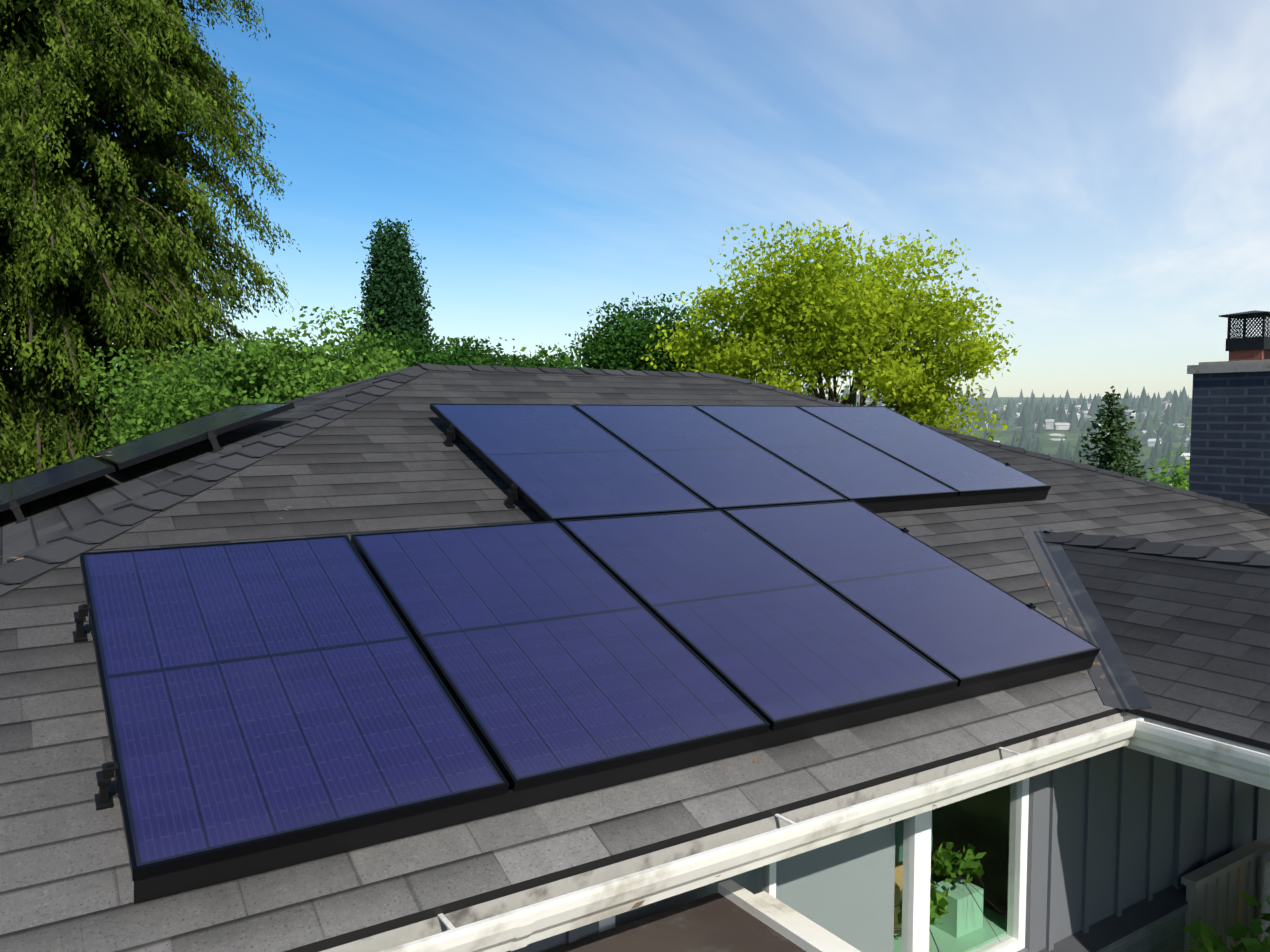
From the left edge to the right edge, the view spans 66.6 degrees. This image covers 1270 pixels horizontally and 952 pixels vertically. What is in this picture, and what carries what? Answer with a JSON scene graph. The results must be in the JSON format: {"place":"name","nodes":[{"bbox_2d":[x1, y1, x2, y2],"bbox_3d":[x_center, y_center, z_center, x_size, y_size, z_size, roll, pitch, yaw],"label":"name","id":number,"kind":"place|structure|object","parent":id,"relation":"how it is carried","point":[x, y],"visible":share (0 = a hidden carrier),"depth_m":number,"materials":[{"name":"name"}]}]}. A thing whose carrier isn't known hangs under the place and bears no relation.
{"place":"outdoors","nodes":[
{"label":"outdoors","id":0,"kind":"place"},
{"bbox_2d":[8,397,1191,489],"bbox_3d":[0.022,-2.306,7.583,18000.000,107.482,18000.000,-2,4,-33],"label":"hillside","id":1,"kind":"structure","parent":0,"point":[1050,439],"depth_m":834.82,"materials":[{"name":"green plant"}]},
{"bbox_2d":[0,377,42,483],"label":"shrub","id":2,"kind":"object","parent":1,"relation":"on","point":[20,447],"depth_m":18.79,"materials":[{"name":"green plant"}]},
{"bbox_2d":[0,0,300,483],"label":"conifer tree","id":3,"kind":"object","parent":1,"relation":"on","point":[82,309],"depth_m":21.50,"materials":[{"name":"green plant"}]},
{"bbox_2d":[74,306,412,459],"bbox_3d":[-7.374,0.902,20.357,7.513,8.818,7.854,-2,4,-33],"label":"hedge","id":4,"kind":"object","parent":1,"relation":"on","point":[246,374],"depth_m":18.51,"materials":[{"name":"green plant"}]},
{"bbox_2d":[237,326,504,399],"bbox_3d":[-5.969,0.748,23.717,7.966,8.713,7.700,-2,4,-33],"label":"hedge","id":5,"kind":"object","parent":1,"relation":"on","point":[424,354],"visible":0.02,"depth_m":22.58,"materials":[{"name":"green plant"}]},
{"bbox_2d":[340,216,439,359],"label":"conifer tree","id":6,"kind":"object","parent":1,"relation":"on","point":[393,284],"visible":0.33,"depth_m":47.22,"materials":[{"name":"green plant"}]},
{"bbox_2d":[415,336,601,369],"bbox_3d":[-4.049,0.641,25.891,7.270,8.627,7.455,-2,4,-33],"label":"hedge","id":7,"kind":"object","parent":1,"relation":"on","point":[478,355],"visible":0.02,"depth_m":25.07,"materials":[{"name":"green plant"}]},
{"bbox_2d":[558,292,746,375],"bbox_3d":[0.388,0.277,30.259,5.895,11.775,5.337,-2,4,-33],"label":"tree","id":8,"kind":"object","parent":1,"relation":"on","point":[624,342],"depth_m":28.73,"materials":[{"name":"green plant"}]},
{"bbox_2d":[495,342,1189,490],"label":"shrubs","id":9,"kind":"object","parent":1,"relation":"on","point":[1179,482],"depth_m":81.91,"materials":[{"name":"green plant"}]},
{"bbox_2d":[507,709,1269,951],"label":"house wall","id":10,"kind":"structure","parent":1,"relation":"on","point":[1116,831],"depth_m":5.15,"materials":[{"name":"grey wood"}]},
{"bbox_2d":[544,879,860,951],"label":"pergola beam","id":11,"kind":"structure","parent":10,"relation":"attached to","point":[731,916],"depth_m":3.36,"materials":[{"name":"white wood"}]},
{"bbox_2d":[283,708,1269,951],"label":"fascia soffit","id":12,"kind":"structure","parent":10,"relation":"attached to","point":[348,937],"depth_m":3.26,"materials":[{"name":"grey"}]},
{"bbox_2d":[0,376,385,564],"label":"roof","id":13,"kind":"structure","parent":12,"relation":"on","point":[51,516],"depth_m":5.58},
{"bbox_2d":[0,455,115,511],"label":"solar panel","id":14,"kind":"object","parent":13,"relation":"on","point":[38,485],"visible":0.93,"depth_m":5.73,"materials":[{"name":"black"}]},
{"bbox_2d":[9,429,222,523],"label":"panel mounts","id":15,"kind":"object","parent":13,"relation":"attached to","point":[17,511],"visible":0.98,"depth_m":5.22,"materials":[{"name":"black metal"}]},
{"bbox_2d":[93,402,294,469],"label":"solar panel","id":16,"kind":"object","parent":13,"relation":"on","point":[153,445],"visible":0.9,"depth_m":6.13,"materials":[{"name":"black"}]},
{"bbox_2d":[0,366,1269,951],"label":"roof front","id":17,"kind":"structure","parent":12,"relation":"on","point":[392,462],"depth_m":3.55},
{"bbox_2d":[73,421,1095,903],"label":"panel mounts","id":18,"kind":"object","parent":17,"relation":"on","point":[221,871],"visible":0.44,"depth_m":3.20,"materials":[{"name":"black metal"}]},
{"bbox_2d":[80,535,508,880],"bbox_3d":[-1.279,0.643,3.388,1.040,0.635,1.666,-2,4,-33],"label":"solar panel","id":19,"kind":"object","parent":18,"relation":"on","point":[258,696],"visible":0.92,"depth_m":3.15,"materials":[{"name":"blue"}]},
{"bbox_2d":[351,521,769,791],"bbox_3d":[-0.391,0.606,3.966,1.040,0.635,1.666,-2,4,-33],"label":"solar panel","id":20,"kind":"object","parent":18,"relation":"on","point":[554,651],"visible":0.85,"depth_m":3.76,"materials":[{"name":"blue"}]},
{"bbox_2d":[430,403,713,522],"bbox_3d":[-0.442,-0.128,5.886,1.040,0.635,1.666,-2,4,-33],"label":"solar panel","id":21,"kind":"object","parent":18,"relation":"on","point":[556,462],"visible":0.85,"depth_m":5.74,"materials":[{"name":"blue"}]},
{"bbox_2d":[573,404,847,510],"bbox_3d":[0.445,-0.165,6.464,1.040,0.635,1.666,-2,4,-33],"label":"solar panel","id":22,"kind":"object","parent":18,"relation":"on","point":[712,462],"visible":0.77,"depth_m":6.34,"materials":[{"name":"blue"}]},
{"bbox_2d":[558,509,957,730],"bbox_3d":[0.496,0.569,4.544,1.040,0.635,1.666,-2,4,-33],"label":"solar panel","id":23,"kind":"object","parent":18,"relation":"on","point":[775,639],"visible":0.88,"depth_m":4.36,"materials":[{"name":"blue"}]},
{"bbox_2d":[693,405,957,502],"bbox_3d":[1.333,-0.202,7.042,1.040,0.635,1.666,-2,4,-33],"label":"solar panel","id":24,"kind":"object","parent":18,"relation":"on","point":[849,467],"visible":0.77,"depth_m":6.90,"materials":[{"name":"blue"}]},
{"bbox_2d":[723,500,1100,686],"bbox_3d":[1.384,0.532,5.122,1.040,0.635,1.666,-2,4,-33],"label":"solar panel","id":25,"kind":"object","parent":18,"relation":"on","point":[963,625],"visible":0.85,"depth_m":4.96,"materials":[{"name":"blue"}]},
{"bbox_2d":[796,406,1050,495],"bbox_3d":[2.221,-0.239,7.620,1.040,0.635,1.666,-2,4,-33],"label":"solar panel","id":26,"kind":"object","parent":18,"relation":"on","point":[962,469],"visible":0.92,"depth_m":7.49,"materials":[{"name":"blue"}]},
{"bbox_2d":[0,391,1252,907],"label":"roof debris","id":27,"kind":"object","parent":17,"relation":"on","point":[756,759],"visible":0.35,"depth_m":5.18,"materials":[{"name":"brown plant"}]},
{"bbox_2d":[0,363,1269,597],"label":"roof ridge caps","id":28,"kind":"object","parent":17,"relation":"on","point":[68,547],"visible":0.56,"depth_m":5.61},
{"bbox_2d":[1020,527,1150,709],"bbox_3d":[3.148,0.686,5.906,3.282,0.579,1.681,-2,4,-33],"label":"valley flashing","id":29,"kind":"object","parent":17,"relation":"on","point":[1113,667],"visible":0.79,"depth_m":5.23,"materials":[{"name":"metal"}]},
{"bbox_2d":[1187,310,1269,516],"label":"chimney","id":30,"kind":"object","parent":17,"relation":"on","point":[1230,442],"visible":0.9,"depth_m":8.29,"materials":[{"name":"brick"}]},
{"bbox_2d":[319,710,1269,951],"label":"gutter","id":31,"kind":"object","parent":12,"relation":"on","point":[517,920],"visible":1,"depth_m":3.22,"materials":[{"name":"white metal"}]},
{"bbox_2d":[1038,531,1269,742],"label":"wing roof","id":32,"kind":"structure","parent":12,"relation":"on","point":[1191,638],"depth_m":4.89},
{"bbox_2d":[599,778,1028,951],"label":"window frame","id":33,"kind":"object","parent":10,"relation":"attached to","point":[917,852],"visible":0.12,"depth_m":4.38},
{"bbox_2d":[615,783,1016,951],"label":"window glass","id":34,"kind":"object","parent":10,"relation":"in","point":[837,875],"depth_m":4.40,"materials":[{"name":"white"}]},
{"bbox_2d":[803,383,1191,487],"bbox_3d":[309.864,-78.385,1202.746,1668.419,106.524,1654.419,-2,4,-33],"label":"hill trees","id":35,"kind":"object","parent":1,"relation":"on","point":[1040,409],"visible":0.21,"depth_m":871.05,"materials":[{"name":"green plant"}]},
{"bbox_2d":[825,394,1190,459],"bbox_3d":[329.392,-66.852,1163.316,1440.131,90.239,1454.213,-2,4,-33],"label":"distant houses","id":36,"kind":"structure","parent":1,"relation":"on","point":[1050,424],"depth_m":859.35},
{"bbox_2d":[1076,386,1158,481],"bbox_3d":[13.408,2.195,27.050,6.073,9.351,5.566,-2,4,-33],"label":"fir","id":37,"kind":"object","parent":1,"relation":"on","point":[1120,455],"depth_m":26.70,"materials":[{"name":"green plant"}]},
{"bbox_2d":[1038,837,1269,951],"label":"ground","id":38,"kind":"structure","parent":1,"relation":"on","point":[1156,923],"depth_m":5.26,"materials":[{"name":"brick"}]},
{"bbox_2d":[1181,840,1269,951],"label":"side fence","id":39,"kind":"object","parent":1,"relation":"on","point":[1215,888],"visible":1,"depth_m":5.64,"materials":[{"name":"grey wood"}]},
{"bbox_2d":[1182,892,1269,951],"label":"shrub","id":40,"kind":"object","parent":1,"relation":"on","point":[1209,937],"visible":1,"depth_m":4.97,"materials":[{"name":"green plant"}]},
{"bbox_2d":[4,0,1269,398],"label":"sky","id":41,"kind":"structure","parent":0,"point":[1102,167],"materials":[{"name":"blue"}]},
{"bbox_2d":[641,219,1021,441],"bbox_3d":[5.426,-0.400,25.452,8.568,11.757,8.377,-2,4,-33],"label":"locust","id":42,"kind":"object","parent":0,"point":[842,313],"depth_m":23.37},
{"bbox_2d":[894,867,948,951],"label":"sill plant","id":43,"kind":"object","parent":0,"point":[934,900],"depth_m":4.60,"materials":[{"name":"green plant"}]},
{"bbox_2d":[931,842,1003,940],"bbox_3d":[1.614,2.025,4.895,0.294,0.326,0.672,-2,4,-33],"label":"sill plant","id":44,"kind":"object","parent":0,"point":[937,862],"depth_m":4.85,"materials":[{"name":"green plant"}]}
]}

